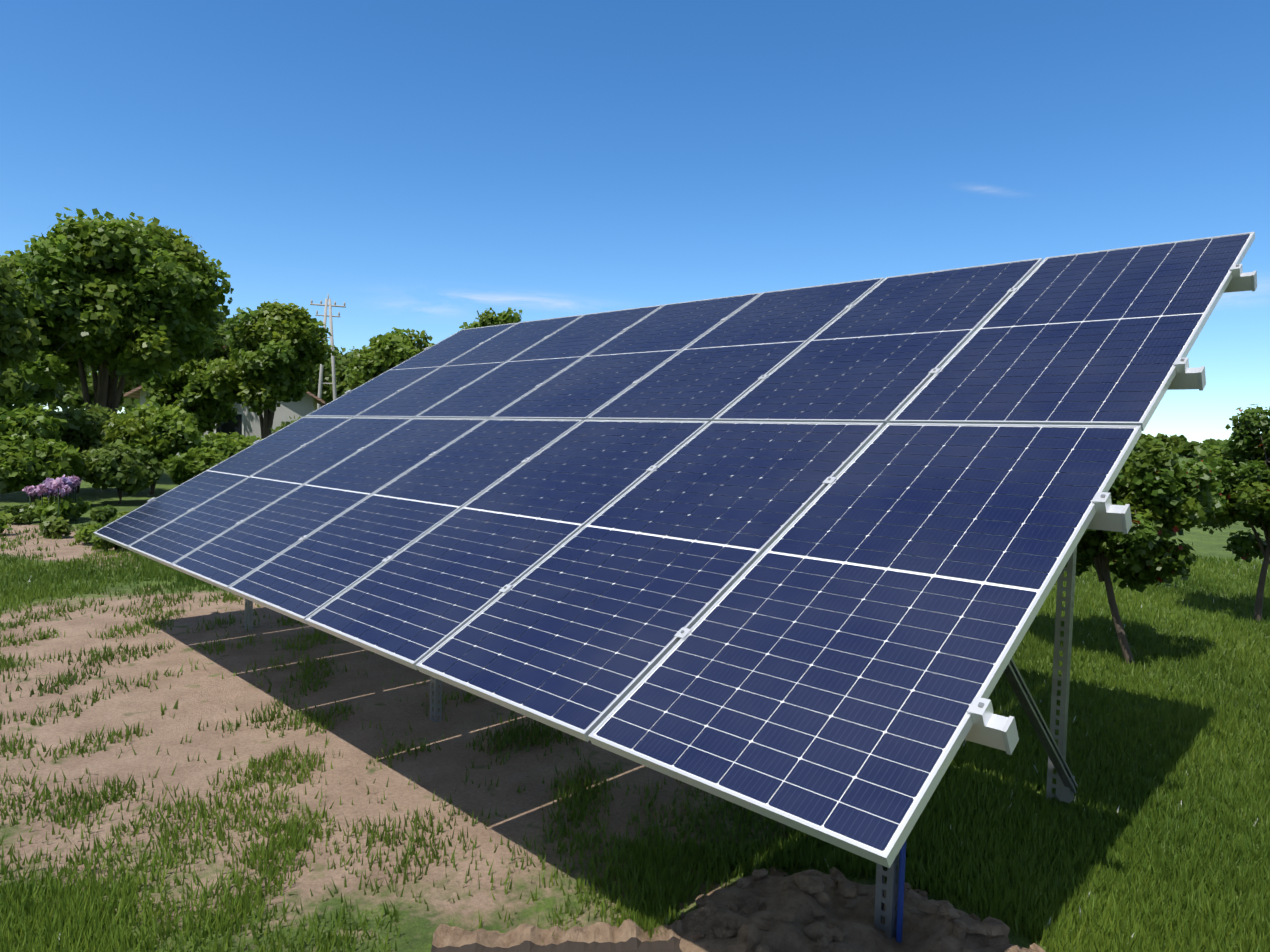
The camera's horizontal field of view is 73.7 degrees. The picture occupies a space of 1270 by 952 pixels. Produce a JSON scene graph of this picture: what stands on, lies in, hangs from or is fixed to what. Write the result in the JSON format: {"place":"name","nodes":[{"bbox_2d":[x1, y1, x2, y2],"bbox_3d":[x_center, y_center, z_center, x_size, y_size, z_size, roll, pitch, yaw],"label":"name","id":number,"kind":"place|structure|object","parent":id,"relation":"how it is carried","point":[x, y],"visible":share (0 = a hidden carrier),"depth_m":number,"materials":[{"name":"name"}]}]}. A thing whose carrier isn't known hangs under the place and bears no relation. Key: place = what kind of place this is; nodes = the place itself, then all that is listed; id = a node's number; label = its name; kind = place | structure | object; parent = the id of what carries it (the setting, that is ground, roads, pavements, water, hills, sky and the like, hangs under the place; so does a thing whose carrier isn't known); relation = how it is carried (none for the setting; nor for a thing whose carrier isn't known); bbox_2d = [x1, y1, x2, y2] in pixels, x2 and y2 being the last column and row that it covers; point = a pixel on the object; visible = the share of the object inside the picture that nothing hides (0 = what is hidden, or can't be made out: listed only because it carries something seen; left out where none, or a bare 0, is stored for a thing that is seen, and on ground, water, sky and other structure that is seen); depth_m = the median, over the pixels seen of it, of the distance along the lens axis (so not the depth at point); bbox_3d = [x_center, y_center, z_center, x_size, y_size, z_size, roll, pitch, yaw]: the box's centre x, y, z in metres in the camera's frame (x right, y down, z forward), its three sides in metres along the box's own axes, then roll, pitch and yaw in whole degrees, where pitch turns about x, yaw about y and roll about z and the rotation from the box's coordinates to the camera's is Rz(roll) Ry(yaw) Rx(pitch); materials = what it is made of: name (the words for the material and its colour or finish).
{"place":"outdoors","nodes":[
{"label":"outdoors","id":0,"kind":"place"},
{"bbox_2d":[0,521,1269,951],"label":"grass","id":1,"kind":"structure","parent":0,"point":[1190,887],"depth_m":3.95,"materials":[{"name":"green plant"}]},
{"bbox_2d":[0,452,1269,951],"bbox_3d":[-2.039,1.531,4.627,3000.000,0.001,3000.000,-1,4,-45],"label":"ground","id":2,"kind":"structure","parent":0,"point":[210,696],"depth_m":4.51,"materials":[{"name":"brown soil"}]},
{"bbox_2d":[0,468,7,492],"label":"shrub","id":3,"kind":"object","parent":2,"relation":"on","point":[3,483],"visible":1,"depth_m":15.68,"materials":[{"name":"green plant"}]},
{"bbox_2d":[0,511,13,535],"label":"shrub","id":4,"kind":"object","parent":2,"relation":"on","point":[4,520],"visible":0.98,"depth_m":12.94,"materials":[{"name":"green plant"}]},
{"bbox_2d":[0,368,38,404],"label":"tree","id":5,"kind":"object","parent":2,"relation":"on","point":[18,386],"visible":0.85,"depth_m":67.33,"materials":[{"name":"green plant"}]},
{"bbox_2d":[1,504,38,524],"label":"shrub","id":6,"kind":"object","parent":2,"relation":"on","point":[23,514],"visible":0.77,"depth_m":14.35,"materials":[{"name":"green plant"}]},
{"bbox_2d":[0,257,50,399],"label":"tree","id":7,"kind":"object","parent":2,"relation":"on","point":[19,339],"visible":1,"depth_m":18.34,"materials":[{"name":"green plant"}]},
{"bbox_2d":[0,393,66,442],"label":"shrub","id":8,"kind":"object","parent":2,"relation":"on","point":[32,418],"visible":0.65,"depth_m":18.06,"materials":[{"name":"green plant"}]},
{"bbox_2d":[0,431,84,501],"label":"shrub","id":9,"kind":"object","parent":2,"relation":"on","point":[25,460],"visible":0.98,"depth_m":16.72,"materials":[{"name":"green plant"}]},
{"bbox_2d":[32,380,65,405],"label":"tree","id":10,"kind":"object","parent":2,"relation":"on","point":[47,394],"visible":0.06,"depth_m":74.88,"materials":[{"name":"green plant"}]},
{"bbox_2d":[22,475,81,523],"bbox_3d":[-9.947,0.412,14.693,1.307,0.851,0.811,3,3,32],"label":"allium flower","id":11,"kind":"object","parent":2,"relation":"on","point":[62,486],"visible":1,"depth_m":14.67,"materials":[{"name":"purple plant"}]},
{"bbox_2d":[38,515,73,537],"bbox_3d":[-8.836,0.786,12.876,0.554,0.403,0.377,3,3,30],"label":"shrub","id":12,"kind":"object","parent":2,"relation":"on","point":[53,525],"visible":0.98,"depth_m":12.80,"materials":[{"name":"green plant"}]},
{"bbox_2d":[32,495,93,520],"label":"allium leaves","id":13,"kind":"object","parent":2,"relation":"on","point":[69,508],"visible":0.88,"depth_m":14.61,"materials":[{"name":"green plant"}]},
{"bbox_2d":[47,359,90,407],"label":"tree","id":14,"kind":"object","parent":2,"relation":"on","point":[88,370],"depth_m":88.96,"materials":[{"name":"green plant"}]},
{"bbox_2d":[48,374,94,409],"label":"tree","id":15,"kind":"object","parent":2,"relation":"on","point":[73,396],"visible":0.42,"depth_m":84.84,"materials":[{"name":"green plant"}]},
{"bbox_2d":[51,402,121,492],"bbox_3d":[-13.696,-0.555,20.996,2.914,2.533,2.983,-1,4,-45],"label":"shrub","id":16,"kind":"object","parent":2,"relation":"on","point":[82,431],"visible":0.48,"depth_m":20.05,"materials":[{"name":"green plant"}]},
{"bbox_2d":[73,522,102,543],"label":"shrub","id":17,"kind":"object","parent":2,"relation":"on","point":[84,534],"visible":0.75,"depth_m":12.18,"materials":[{"name":"green plant"}]},
{"bbox_2d":[89,504,117,524],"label":"shrub","id":18,"kind":"object","parent":2,"relation":"on","point":[100,514],"visible":0.92,"depth_m":14.46,"materials":[{"name":"green plant"}]},
{"bbox_2d":[89,526,127,550],"bbox_3d":[-7.173,0.890,11.704,0.630,0.402,0.542,-1,4,-45],"label":"bush","id":19,"kind":"object","parent":2,"relation":"on","point":[100,543],"visible":0.27,"depth_m":11.57,"materials":[{"name":"green plant"}]},
{"bbox_2d":[0,207,233,412],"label":"tree","id":20,"kind":"object","parent":2,"relation":"on","point":[112,300],"visible":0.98,"depth_m":23.41,"materials":[{"name":"green plant"}]},
{"bbox_2d":[109,511,131,522],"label":"bush","id":21,"kind":"object","parent":2,"relation":"on","point":[117,516],"visible":0.12,"depth_m":13.95,"materials":[{"name":"green plant"}]},
{"bbox_2d":[79,441,163,503],"bbox_3d":[-11.165,0.072,18.340,1.635,1.671,1.773,-1,4,-45],"label":"shrub","id":22,"kind":"object","parent":2,"relation":"on","point":[122,467],"visible":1,"depth_m":17.82,"materials":[{"name":"green plant"}]},
{"bbox_2d":[116,375,136,413],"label":"tree","id":23,"kind":"object","parent":2,"relation":"on","point":[127,389],"visible":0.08,"depth_m":79.55,"materials":[{"name":"green plant"}]},
{"bbox_2d":[122,392,139,412],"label":"tree","id":24,"kind":"object","parent":2,"relation":"on","point":[128,403],"visible":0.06,"depth_m":77.20,"materials":[{"name":"green plant"}]},
{"bbox_2d":[95,395,201,494],"bbox_3d":[-11.793,-0.573,20.569,2.416,2.716,2.907,-1,4,-45],"label":"shrub","id":25,"kind":"object","parent":2,"relation":"on","point":[160,432],"visible":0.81,"depth_m":20.01,"materials":[{"name":"green plant"}]},
{"bbox_2d":[117,306,231,394],"bbox_3d":[-20.169,-4.623,38.620,6.195,8.616,5.346,2,3,1],"label":"tree","id":26,"kind":"object","parent":2,"relation":"on","point":[220,342],"visible":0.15,"depth_m":37.02,"materials":[{"name":"green plant"}]},
{"bbox_2d":[141,358,237,436],"bbox_3d":[-18.442,-2.549,35.330,3.114,4.861,3.358,2,3,11],"label":"tree","id":27,"kind":"object","parent":2,"relation":"on","point":[185,387],"depth_m":34.34,"materials":[{"name":"green plant"}]},
{"bbox_2d":[163,446,228,484],"bbox_3d":[-10.022,0.085,19.624,1.612,1.580,1.586,-1,4,-45],"label":"shrub","id":28,"kind":"object","parent":2,"relation":"on","point":[185,467],"visible":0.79,"depth_m":19.13,"materials":[{"name":"green plant"}]},
{"bbox_2d":[186,432,261,457],"bbox_3d":[-11.672,-0.333,24.191,2.620,1.876,2.072,-1,4,-45],"label":"shrub","id":29,"kind":"object","parent":2,"relation":"on","point":[232,444],"visible":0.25,"depth_m":23.65,"materials":[{"name":"green plant"}]},
{"bbox_2d":[124,345,325,455],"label":"house","id":30,"kind":"structure","parent":2,"relation":"on","point":[247,423],"depth_m":38.11,"materials":[{"name":"paint"}]},
{"bbox_2d":[204,299,335,438],"bbox_3d":[-14.614,-3.465,33.722,4.606,7.020,5.183,-1,4,-45],"label":"tree","id":31,"kind":"object","parent":2,"relation":"on","point":[276,348],"visible":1,"depth_m":32.49,"materials":[{"name":"green plant"}]},
{"bbox_2d":[270,416,300,433],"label":"shrub","id":32,"kind":"object","parent":2,"relation":"on","point":[283,425],"depth_m":26.74,"materials":[{"name":"green plant"}]},
{"bbox_2d":[310,294,345,408],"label":"utility pole","id":33,"kind":"object","parent":2,"relation":"on","point":[330,316],"visible":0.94,"depth_m":57.74,"materials":[{"name":"grey concrete"}]},
{"bbox_2d":[304,344,361,406],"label":"tree","id":34,"kind":"object","parent":2,"relation":"on","point":[341,363],"visible":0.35,"depth_m":62.66,"materials":[{"name":"green plant"}]},
{"bbox_2d":[344,327,434,390],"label":"tree","id":35,"kind":"object","parent":2,"relation":"on","point":[387,351],"visible":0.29,"depth_m":47.40,"materials":[{"name":"green plant"}]},
{"bbox_2d":[458,307,524,331],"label":"tree","id":36,"kind":"object","parent":2,"relation":"on","point":[488,318],"visible":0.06,"depth_m":57.55,"materials":[{"name":"green plant"}]},
{"bbox_2d":[93,232,1256,942],"bbox_3d":[-0.704,0.279,5.848,3.654,3.452,7.569,-1,4,-45],"label":"solar array","id":37,"kind":"object","parent":2,"relation":"on","point":[797,558],"visible":0.92,"depth_m":3.83,"materials":[{"name":"blue"}]},
{"bbox_2d":[431,867,1045,951],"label":"dug soil","id":38,"kind":"structure","parent":2,"relation":"on","point":[808,910],"depth_m":3.00,"materials":[{"name":"brown soil"}]},
{"bbox_2d":[1065,436,1226,663],"bbox_3d":[4.051,0.624,7.470,1.712,2.484,1.835,-1,4,-45],"label":"apple tree","id":39,"kind":"object","parent":2,"relation":"on","point":[1165,499],"visible":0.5,"depth_m":6.83,"materials":[{"name":"green plant"}]},
{"bbox_2d":[1138,434,1154,448],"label":"tree","id":40,"kind":"object","parent":2,"relation":"on","point":[1142,436],"visible":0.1,"depth_m":146.37,"materials":[{"name":"green plant"}]},
{"bbox_2d":[1154,433,1173,452],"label":"tree","id":41,"kind":"object","parent":2,"relation":"on","point":[1167,440],"visible":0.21,"depth_m":172.16,"materials":[{"name":"green plant"}]},
{"bbox_2d":[1169,434,1187,454],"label":"tree","id":42,"kind":"object","parent":2,"relation":"on","point":[1178,440],"visible":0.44,"depth_m":185.03,"materials":[{"name":"green plant"}]},
{"bbox_2d":[1178,441,1201,457],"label":"tree","id":43,"kind":"object","parent":2,"relation":"on","point":[1187,447],"visible":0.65,"depth_m":171.50,"materials":[{"name":"green plant"}]},
{"bbox_2d":[1194,438,1227,454],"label":"tree","id":44,"kind":"object","parent":2,"relation":"on","point":[1209,441],"visible":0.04,"depth_m":152.83,"materials":[{"name":"green plant"}]},
{"bbox_2d":[1188,404,1269,622],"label":"apple tree","id":45,"kind":"object","parent":2,"relation":"on","point":[1246,494],"visible":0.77,"depth_m":8.95,"materials":[{"name":"green plant"}]},
{"bbox_2d":[0,0,1269,442],"label":"sky","id":46,"kind":"structure","parent":0,"point":[419,165],"materials":[{"name":"blue"}]}
]}

